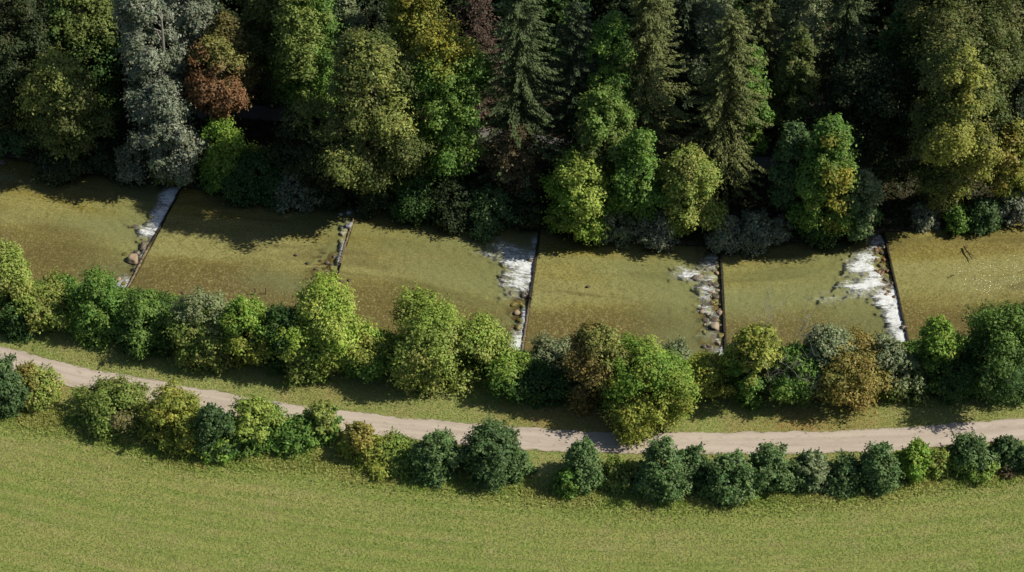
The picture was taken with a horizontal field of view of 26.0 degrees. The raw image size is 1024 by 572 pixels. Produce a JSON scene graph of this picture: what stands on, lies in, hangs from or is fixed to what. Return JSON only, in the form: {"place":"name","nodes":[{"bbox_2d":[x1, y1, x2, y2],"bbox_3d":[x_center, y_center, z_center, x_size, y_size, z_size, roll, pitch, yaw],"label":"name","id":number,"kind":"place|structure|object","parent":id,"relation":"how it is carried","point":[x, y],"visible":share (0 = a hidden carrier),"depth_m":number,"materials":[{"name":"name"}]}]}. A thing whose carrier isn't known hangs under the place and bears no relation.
{"place":"outdoors","nodes":[
{"label":"outdoors","id":0,"kind":"place"},
{"bbox_2d":[0,0,1023,571],"bbox_3d":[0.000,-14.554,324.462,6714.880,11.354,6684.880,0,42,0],"label":"ground","id":1,"kind":"structure","parent":0,"point":[544,468],"depth_m":280.98,"materials":[{"name":"green plant"}]},
{"bbox_2d":[0,352,33,417],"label":"bush","id":2,"kind":"object","parent":1,"relation":"on","point":[10,391],"visible":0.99,"depth_m":290.65,"materials":[{"name":"green plant"}]},
{"bbox_2d":[0,292,41,349],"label":"bush","id":3,"kind":"object","parent":1,"relation":"on","point":[14,326],"visible":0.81,"depth_m":302.77,"materials":[{"name":"green plant"}]},
{"bbox_2d":[0,238,42,322],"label":"broadleaf tree","id":4,"kind":"object","parent":1,"relation":"on","point":[15,281],"visible":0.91,"depth_m":299.76,"materials":[{"name":"green plant"}]},
{"bbox_2d":[0,0,56,142],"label":"broadleaf tree","id":5,"kind":"object","parent":1,"relation":"on","point":[28,29],"visible":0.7,"depth_m":323.57,"materials":[{"name":"green plant"}]},
{"bbox_2d":[3,359,69,414],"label":"bush","id":6,"kind":"object","parent":1,"relation":"on","point":[38,398],"visible":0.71,"depth_m":292.86,"materials":[{"name":"green plant"}]},
{"bbox_2d":[14,266,78,336],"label":"broadleaf tree","id":7,"kind":"object","parent":1,"relation":"on","point":[46,316],"visible":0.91,"depth_m":302.90,"materials":[{"name":"green plant"}]},
{"bbox_2d":[10,42,119,168],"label":"broadleaf tree","id":8,"kind":"object","parent":1,"relation":"on","point":[64,87],"visible":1,"depth_m":323.28,"materials":[{"name":"green plant"}]},
{"bbox_2d":[28,131,116,193],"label":"bush","id":9,"kind":"object","parent":1,"relation":"on","point":[55,173],"visible":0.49,"depth_m":330.35,"materials":[{"name":"green plant"}]},
{"bbox_2d":[40,0,144,120],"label":"broadleaf tree","id":10,"kind":"object","parent":1,"relation":"on","point":[98,51],"visible":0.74,"depth_m":326.75,"materials":[{"name":"green plant"}]},
{"bbox_2d":[61,261,142,352],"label":"bush","id":11,"kind":"object","parent":1,"relation":"on","point":[92,315],"visible":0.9,"depth_m":301.06,"materials":[{"name":"green plant"}]},
{"bbox_2d":[59,371,151,440],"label":"bush","id":12,"kind":"object","parent":1,"relation":"on","point":[104,404],"visible":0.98,"depth_m":290.11,"materials":[{"name":"green plant"}]},
{"bbox_2d":[113,140,150,186],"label":"bush","id":13,"kind":"object","parent":1,"relation":"on","point":[129,167],"visible":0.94,"depth_m":329.29,"materials":[{"name":"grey plant"}]},
{"bbox_2d":[108,283,178,365],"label":"bush","id":14,"kind":"object","parent":1,"relation":"on","point":[144,340],"visible":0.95,"depth_m":299.84,"materials":[{"name":"green plant"}]},
{"bbox_2d":[103,0,189,147],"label":"poplar tree","id":15,"kind":"object","parent":1,"relation":"on","point":[146,59],"visible":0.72,"depth_m":317.46,"materials":[{"name":"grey plant"}]},
{"bbox_2d":[123,71,211,188],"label":"poplar tree","id":16,"kind":"object","parent":1,"relation":"on","point":[166,120],"visible":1,"depth_m":322.21,"materials":[{"name":"grey plant"}]},
{"bbox_2d":[133,377,214,461],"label":"bush","id":17,"kind":"object","parent":1,"relation":"on","point":[164,421],"visible":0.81,"depth_m":286.61,"materials":[{"name":"green plant"}]},
{"bbox_2d":[159,0,219,120],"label":"broadleaf tree","id":18,"kind":"object","parent":1,"relation":"on","point":[195,16],"visible":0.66,"depth_m":326.06,"materials":[{"name":"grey plant"}]},
{"bbox_2d":[151,285,246,376],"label":"bush","id":19,"kind":"object","parent":1,"relation":"on","point":[197,344],"visible":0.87,"depth_m":296.81,"materials":[{"name":"green plant"}]},
{"bbox_2d":[191,402,241,463],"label":"bush","id":20,"kind":"object","parent":1,"relation":"on","point":[222,425],"visible":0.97,"depth_m":284.59,"materials":[{"name":"green plant"}]},
{"bbox_2d":[181,28,253,151],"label":"broadleaf tree","id":21,"kind":"object","parent":1,"relation":"on","point":[225,95],"visible":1,"depth_m":321.79,"materials":[{"name":"brown plant"}]},
{"bbox_2d":[193,115,257,192],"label":"bush","id":22,"kind":"object","parent":1,"relation":"on","point":[231,149],"visible":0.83,"depth_m":325.84,"materials":[{"name":"green plant"}]},
{"bbox_2d":[200,9,266,133],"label":"broadleaf tree","id":23,"kind":"object","parent":1,"relation":"on","point":[229,27],"visible":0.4,"depth_m":325.04,"materials":[{"name":"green plant"}]},
{"bbox_2d":[208,292,274,369],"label":"broadleaf tree","id":24,"kind":"object","parent":1,"relation":"on","point":[242,314],"visible":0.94,"depth_m":295.31,"materials":[{"name":"green plant"}]},
{"bbox_2d":[216,144,289,212],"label":"bush","id":25,"kind":"object","parent":1,"relation":"on","point":[249,165],"visible":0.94,"depth_m":325.58,"materials":[{"name":"green plant"}]},
{"bbox_2d":[217,391,290,459],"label":"bush","id":26,"kind":"object","parent":1,"relation":"on","point":[254,412],"visible":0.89,"depth_m":286.79,"materials":[{"name":"green plant"}]},
{"bbox_2d":[235,0,288,108],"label":"broadleaf tree","id":27,"kind":"object","parent":1,"relation":"on","point":[256,19],"visible":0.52,"depth_m":329.26,"materials":[{"name":"green plant"}]},
{"bbox_2d":[249,299,310,375],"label":"broadleaf tree","id":28,"kind":"object","parent":1,"relation":"on","point":[277,318],"visible":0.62,"depth_m":294.82,"materials":[{"name":"green plant"}]},
{"bbox_2d":[259,411,319,459],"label":"bush","id":29,"kind":"object","parent":1,"relation":"on","point":[295,436],"visible":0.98,"depth_m":286.99,"materials":[{"name":"green plant"}]},
{"bbox_2d":[273,169,326,217],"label":"bush","id":30,"kind":"object","parent":1,"relation":"on","point":[288,197],"visible":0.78,"depth_m":325.22,"materials":[{"name":"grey plant"}]},
{"bbox_2d":[274,339,334,387],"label":"broadleaf tree","id":31,"kind":"object","parent":1,"relation":"on","point":[299,371],"visible":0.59,"depth_m":295.69,"materials":[{"name":"green plant"}]},
{"bbox_2d":[263,93,348,196],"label":"broadleaf tree","id":32,"kind":"object","parent":1,"relation":"on","point":[303,120],"visible":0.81,"depth_m":319.97,"materials":[{"name":"green plant"}]},
{"bbox_2d":[263,0,349,118],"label":"broadleaf tree","id":33,"kind":"object","parent":1,"relation":"on","point":[303,35],"visible":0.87,"depth_m":324.24,"materials":[{"name":"green plant"}]},
{"bbox_2d":[302,398,344,450],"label":"bush","id":34,"kind":"object","parent":1,"relation":"on","point":[326,429],"visible":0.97,"depth_m":287.97,"materials":[{"name":"green plant"}]},
{"bbox_2d":[269,265,388,382],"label":"broadleaf tree","id":35,"kind":"object","parent":1,"relation":"on","point":[325,318],"visible":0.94,"depth_m":293.97,"materials":[{"name":"green plant"}]},
{"bbox_2d":[322,323,395,383],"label":"broadleaf tree","id":36,"kind":"object","parent":1,"relation":"on","point":[375,357],"visible":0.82,"depth_m":295.21,"materials":[{"name":"green plant"}]},
{"bbox_2d":[334,420,384,464],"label":"bush","id":37,"kind":"object","parent":1,"relation":"on","point":[351,444],"visible":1,"depth_m":285.47,"materials":[{"name":"yellow plant"}]},
{"bbox_2d":[305,25,437,209],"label":"broadleaf tree","id":38,"kind":"object","parent":1,"relation":"on","point":[366,60],"visible":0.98,"depth_m":311.38,"materials":[{"name":"green plant"}]},
{"bbox_2d":[346,426,418,483],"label":"bush","id":39,"kind":"object","parent":1,"relation":"on","point":[394,461],"visible":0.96,"depth_m":285.10,"materials":[{"name":"green plant"}]},
{"bbox_2d":[379,0,449,119],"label":"broadleaf tree","id":40,"kind":"object","parent":1,"relation":"on","point":[413,15],"visible":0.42,"depth_m":325.28,"materials":[{"name":"green plant"}]},
{"bbox_2d":[384,171,444,228],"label":"bush","id":41,"kind":"object","parent":1,"relation":"on","point":[409,204],"visible":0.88,"depth_m":321.91,"materials":[{"name":"green plant"}]},
{"bbox_2d":[407,426,464,490],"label":"bush","id":42,"kind":"object","parent":1,"relation":"on","point":[431,461],"visible":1,"depth_m":282.61,"materials":[{"name":"green plant"}]},
{"bbox_2d":[396,15,500,183],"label":"broadleaf tree","id":43,"kind":"object","parent":1,"relation":"on","point":[439,49],"visible":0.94,"depth_m":314.06,"materials":[{"name":"green plant"}]},
{"bbox_2d":[416,172,484,235],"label":"bush","id":44,"kind":"object","parent":1,"relation":"on","point":[451,212],"visible":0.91,"depth_m":321.03,"materials":[{"name":"green plant"}]},
{"bbox_2d":[379,281,522,401],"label":"broadleaf tree","id":45,"kind":"object","parent":1,"relation":"on","point":[424,358],"visible":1,"depth_m":292.83,"materials":[{"name":"green plant"}]},
{"bbox_2d":[444,0,509,130],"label":"dead conifer","id":46,"kind":"object","parent":1,"relation":"on","point":[475,19],"visible":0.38,"depth_m":326.73,"materials":[{"name":"brown plant"}]},
{"bbox_2d":[451,414,523,495],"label":"bush","id":47,"kind":"object","parent":1,"relation":"on","point":[491,441],"visible":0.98,"depth_m":281.82,"materials":[{"name":"green plant"}]},
{"bbox_2d":[461,181,527,245],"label":"bush","id":48,"kind":"object","parent":1,"relation":"on","point":[488,211],"visible":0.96,"depth_m":320.55,"materials":[{"name":"green plant"}]},
{"bbox_2d":[0,398,1023,531],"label":"tall grass","id":49,"kind":"structure","parent":1,"relation":"on","point":[43,416],"depth_m":283.92,"materials":[{"name":"green plant"}]},
{"bbox_2d":[0,328,1023,464],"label":"verge grass","id":50,"kind":"structure","parent":1,"relation":"on","point":[395,409],"depth_m":294.34,"materials":[{"name":"green plant"}]},
{"bbox_2d":[480,123,543,198],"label":"broadleaf tree","id":51,"kind":"object","parent":1,"relation":"on","point":[498,161],"visible":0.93,"depth_m":319.25,"materials":[{"name":"green plant"}]},
{"bbox_2d":[480,344,543,404],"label":"broadleaf tree","id":52,"kind":"object","parent":1,"relation":"on","point":[502,377],"visible":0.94,"depth_m":293.18,"materials":[{"name":"green plant"}]},
{"bbox_2d":[0,157,1023,354],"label":"riverbed","id":53,"kind":"structure","parent":1,"relation":"on","point":[205,240],"depth_m":317.11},
{"bbox_2d":[2,0,1023,240],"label":"undergrowth","id":54,"kind":"object","parent":1,"relation":"on","point":[888,201],"visible":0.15,"depth_m":329.85,"materials":[{"name":"green plant"}]},
{"bbox_2d":[462,0,581,190],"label":"conifer tree","id":55,"kind":"object","parent":1,"relation":"on","point":[519,55],"visible":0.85,"depth_m":315.00,"materials":[{"name":"green plant"}]},
{"bbox_2d":[507,357,576,411],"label":"broadleaf tree","id":56,"kind":"object","parent":1,"relation":"on","point":[554,383],"visible":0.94,"depth_m":292.95,"materials":[{"name":"green plant"}]},
{"bbox_2d":[492,0,602,68],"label":"broadleaf tree","id":57,"kind":"object","parent":1,"relation":"on","point":[554,13],"visible":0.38,"depth_m":339.55,"materials":[{"name":"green plant"}]},
{"bbox_2d":[535,0,602,176],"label":"conifer tree","id":58,"kind":"object","parent":1,"relation":"on","point":[574,45],"visible":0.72,"depth_m":316.14,"materials":[{"name":"green plant"}]},
{"bbox_2d":[535,144,621,247],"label":"broadleaf tree","id":59,"kind":"object","parent":1,"relation":"on","point":[570,181],"visible":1,"depth_m":315.03,"materials":[{"name":"green plant"}]},
{"bbox_2d":[561,435,608,496],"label":"bush","id":60,"kind":"object","parent":1,"relation":"on","point":[580,454],"visible":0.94,"depth_m":280.80,"materials":[{"name":"green plant"}]},
{"bbox_2d":[556,315,636,418],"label":"broadleaf tree","id":61,"kind":"object","parent":1,"relation":"on","point":[589,340],"visible":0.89,"depth_m":288.41,"materials":[{"name":"brown plant"}]},
{"bbox_2d":[568,83,639,202],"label":"broadleaf tree","id":62,"kind":"object","parent":1,"relation":"on","point":[602,112],"visible":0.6,"depth_m":312.25,"materials":[{"name":"green plant"}]},
{"bbox_2d":[583,6,645,126],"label":"broadleaf tree","id":63,"kind":"object","parent":1,"relation":"on","point":[611,26],"visible":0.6,"depth_m":313.23,"materials":[{"name":"green plant"}]},
{"bbox_2d":[602,126,670,224],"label":"broadleaf tree","id":64,"kind":"object","parent":1,"relation":"on","point":[645,195],"visible":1,"depth_m":312.63,"materials":[{"name":"green plant"}]},
{"bbox_2d":[585,330,707,449],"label":"broadleaf tree","id":65,"kind":"object","parent":1,"relation":"on","point":[640,414],"visible":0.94,"depth_m":286.87,"materials":[{"name":"green plant"}]},
{"bbox_2d":[603,0,695,174],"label":"conifer tree","id":66,"kind":"object","parent":1,"relation":"on","point":[646,88],"visible":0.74,"depth_m":316.80,"materials":[{"name":"green plant"}]},
{"bbox_2d":[628,204,696,256],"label":"bush","id":67,"kind":"object","parent":1,"relation":"on","point":[654,235],"visible":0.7,"depth_m":317.90,"materials":[{"name":"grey plant"}]},
{"bbox_2d":[630,433,696,506],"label":"bush","id":68,"kind":"object","parent":1,"relation":"on","point":[655,478],"visible":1,"depth_m":279.83,"materials":[{"name":"green plant"}]},
{"bbox_2d":[651,0,722,125],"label":"conifer tree","id":69,"kind":"object","parent":1,"relation":"on","point":[685,9],"visible":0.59,"depth_m":329.06,"materials":[{"name":"green plant"}]},
{"bbox_2d":[654,142,728,239],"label":"broadleaf tree","id":70,"kind":"object","parent":1,"relation":"on","point":[685,178],"visible":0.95,"depth_m":313.83,"materials":[{"name":"green plant"}]},
{"bbox_2d":[665,0,747,114],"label":"broadleaf tree","id":71,"kind":"object","parent":1,"relation":"on","point":[716,10],"visible":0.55,"depth_m":328.31,"materials":[{"name":"green plant"}]},
{"bbox_2d":[687,348,737,402],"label":"broadleaf tree","id":72,"kind":"object","parent":1,"relation":"on","point":[713,374],"visible":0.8,"depth_m":291.99,"materials":[{"name":"green plant"}]},
{"bbox_2d":[655,8,773,210],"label":"conifer tree","id":73,"kind":"object","parent":1,"relation":"on","point":[719,143],"visible":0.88,"depth_m":316.37,"materials":[{"name":"green plant"}]},
{"bbox_2d":[696,449,758,510],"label":"bush","id":74,"kind":"object","parent":1,"relation":"on","point":[728,474],"visible":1,"depth_m":279.85,"materials":[{"name":"green plant"}]},
{"bbox_2d":[728,43,775,176],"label":"broadleaf tree","id":75,"kind":"object","parent":1,"relation":"on","point":[765,114],"visible":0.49,"depth_m":319.37,"materials":[{"name":"green plant"}]},
{"bbox_2d":[733,207,774,257],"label":"bush","id":76,"kind":"object","parent":1,"relation":"on","point":[755,234],"visible":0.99,"depth_m":317.16,"materials":[{"name":"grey plant"}]},
{"bbox_2d":[718,321,796,412],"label":"broadleaf tree","id":77,"kind":"object","parent":1,"relation":"on","point":[757,344],"visible":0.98,"depth_m":289.47,"materials":[{"name":"green plant"}]},
{"bbox_2d":[730,0,784,100],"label":"conifer tree","id":78,"kind":"object","parent":1,"relation":"on","point":[761,28],"visible":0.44,"depth_m":326.37,"materials":[{"name":"green plant"}]},
{"bbox_2d":[741,439,803,496],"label":"bush","id":79,"kind":"object","parent":1,"relation":"on","point":[771,464],"visible":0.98,"depth_m":281.20,"materials":[{"name":"green plant"}]},
{"bbox_2d":[766,117,813,220],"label":"broadleaf tree","id":80,"kind":"object","parent":1,"relation":"on","point":[784,177],"visible":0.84,"depth_m":314.41,"materials":[{"name":"green plant"}]},
{"bbox_2d":[766,21,820,139],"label":"broadleaf tree","id":81,"kind":"object","parent":1,"relation":"on","point":[795,68],"visible":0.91,"depth_m":322.18,"materials":[{"name":"green plant"}]},
{"bbox_2d":[768,339,825,409],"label":"broadleaf tree","id":82,"kind":"object","parent":1,"relation":"on","point":[790,393],"visible":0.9,"depth_m":290.48,"materials":[{"name":"green plant"}]},
{"bbox_2d":[764,0,833,90],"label":"broadleaf tree","id":83,"kind":"object","parent":1,"relation":"on","point":[795,14],"visible":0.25,"depth_m":330.43,"materials":[{"name":"green plant"}]},
{"bbox_2d":[787,447,831,493],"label":"bush","id":84,"kind":"object","parent":1,"relation":"on","point":[811,471],"visible":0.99,"depth_m":281.89,"materials":[{"name":"green plant"}]},
{"bbox_2d":[781,318,859,403],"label":"broadleaf tree","id":85,"kind":"object","parent":1,"relation":"on","point":[829,338],"visible":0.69,"depth_m":290.02,"materials":[{"name":"green plant"}]},
{"bbox_2d":[785,111,862,242],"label":"broadleaf tree","id":86,"kind":"object","parent":1,"relation":"on","point":[828,151],"visible":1,"depth_m":309.13,"materials":[{"name":"green plant"}]},
{"bbox_2d":[781,0,884,117],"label":"conifer tree","id":87,"kind":"object","parent":1,"relation":"on","point":[846,39],"visible":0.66,"depth_m":326.33,"materials":[{"name":"green plant"}]},
{"bbox_2d":[823,449,869,499],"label":"bush","id":88,"kind":"object","parent":1,"relation":"on","point":[845,474],"visible":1,"depth_m":282.00,"materials":[{"name":"green plant"}]},
{"bbox_2d":[809,319,898,417],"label":"broadleaf tree","id":89,"kind":"object","parent":1,"relation":"on","point":[851,372],"visible":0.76,"depth_m":289.91,"materials":[{"name":"brown plant"}]},
{"bbox_2d":[802,50,923,190],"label":"broadleaf tree","id":90,"kind":"object","parent":1,"relation":"on","point":[870,101],"visible":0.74,"depth_m":318.08,"materials":[{"name":"green plant"}]},
{"bbox_2d":[843,166,887,243],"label":"broadleaf tree","id":91,"kind":"object","parent":1,"relation":"on","point":[867,212],"visible":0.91,"depth_m":314.59,"materials":[{"name":"green plant"}]},
{"bbox_2d":[857,440,905,497],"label":"bush","id":92,"kind":"object","parent":1,"relation":"on","point":[880,462],"visible":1,"depth_m":280.95,"materials":[{"name":"green plant"}]},
{"bbox_2d":[854,329,915,398],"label":"tree","id":93,"kind":"object","parent":1,"relation":"on","point":[888,344],"visible":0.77,"depth_m":291.13,"materials":[{"name":"green plant"}]},
{"bbox_2d":[872,0,934,127],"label":"broadleaf tree","id":94,"kind":"object","parent":1,"relation":"on","point":[891,44],"visible":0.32,"depth_m":322.25,"materials":[{"name":"green plant"}]},
{"bbox_2d":[872,348,935,410],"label":"bush","id":95,"kind":"object","parent":1,"relation":"on","point":[905,384],"visible":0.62,"depth_m":293.37,"materials":[{"name":"green plant"}]},
{"bbox_2d":[893,436,933,485],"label":"bush","id":96,"kind":"object","parent":1,"relation":"on","point":[913,456],"visible":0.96,"depth_m":282.74,"materials":[{"name":"green plant"}]},
{"bbox_2d":[910,314,968,396],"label":"broadleaf tree","id":97,"kind":"object","parent":1,"relation":"on","point":[941,338],"visible":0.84,"depth_m":290.80,"materials":[{"name":"green plant"}]},
{"bbox_2d":[924,352,988,407],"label":"tree","id":98,"kind":"object","parent":1,"relation":"on","point":[949,391],"visible":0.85,"depth_m":292.26,"materials":[{"name":"green plant"}]},
{"bbox_2d":[895,28,1018,221],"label":"broadleaf tree","id":99,"kind":"object","parent":1,"relation":"on","point":[955,145],"visible":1,"depth_m":307.42,"materials":[{"name":"green plant"}]},
{"bbox_2d":[893,0,1023,130],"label":"broadleaf tree","id":100,"kind":"object","parent":1,"relation":"on","point":[995,33],"visible":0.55,"depth_m":311.71,"materials":[{"name":"green plant"}]},
{"bbox_2d":[946,430,1000,484],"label":"bush","id":101,"kind":"object","parent":1,"relation":"on","point":[972,459],"visible":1,"depth_m":283.47,"materials":[{"name":"green plant"}]},
{"bbox_2d":[963,193,1005,238],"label":"bush","id":102,"kind":"object","parent":1,"relation":"on","point":[989,220],"visible":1,"depth_m":320.33,"materials":[{"name":"green plant"}]},
{"bbox_2d":[951,293,1023,409],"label":"broadleaf tree","id":103,"kind":"object","parent":1,"relation":"on","point":[998,333],"visible":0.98,"depth_m":288.22,"materials":[{"name":"green plant"}]},
{"bbox_2d":[981,117,1023,203],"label":"broadleaf tree","id":104,"kind":"object","parent":1,"relation":"on","point":[1004,182],"visible":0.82,"depth_m":316.69,"materials":[{"name":"green plant"}]},
{"bbox_2d":[0,346,1023,454],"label":"path","id":105,"kind":"structure","parent":0,"point":[556,440],"depth_m":290.47,"materials":[{"name":"beige gravel"}]},
{"bbox_2d":[119,187,906,354],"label":"water","id":106,"kind":"structure","parent":0,"point":[893,314],"depth_m":315.39,"materials":[{"name":"white liquid"}]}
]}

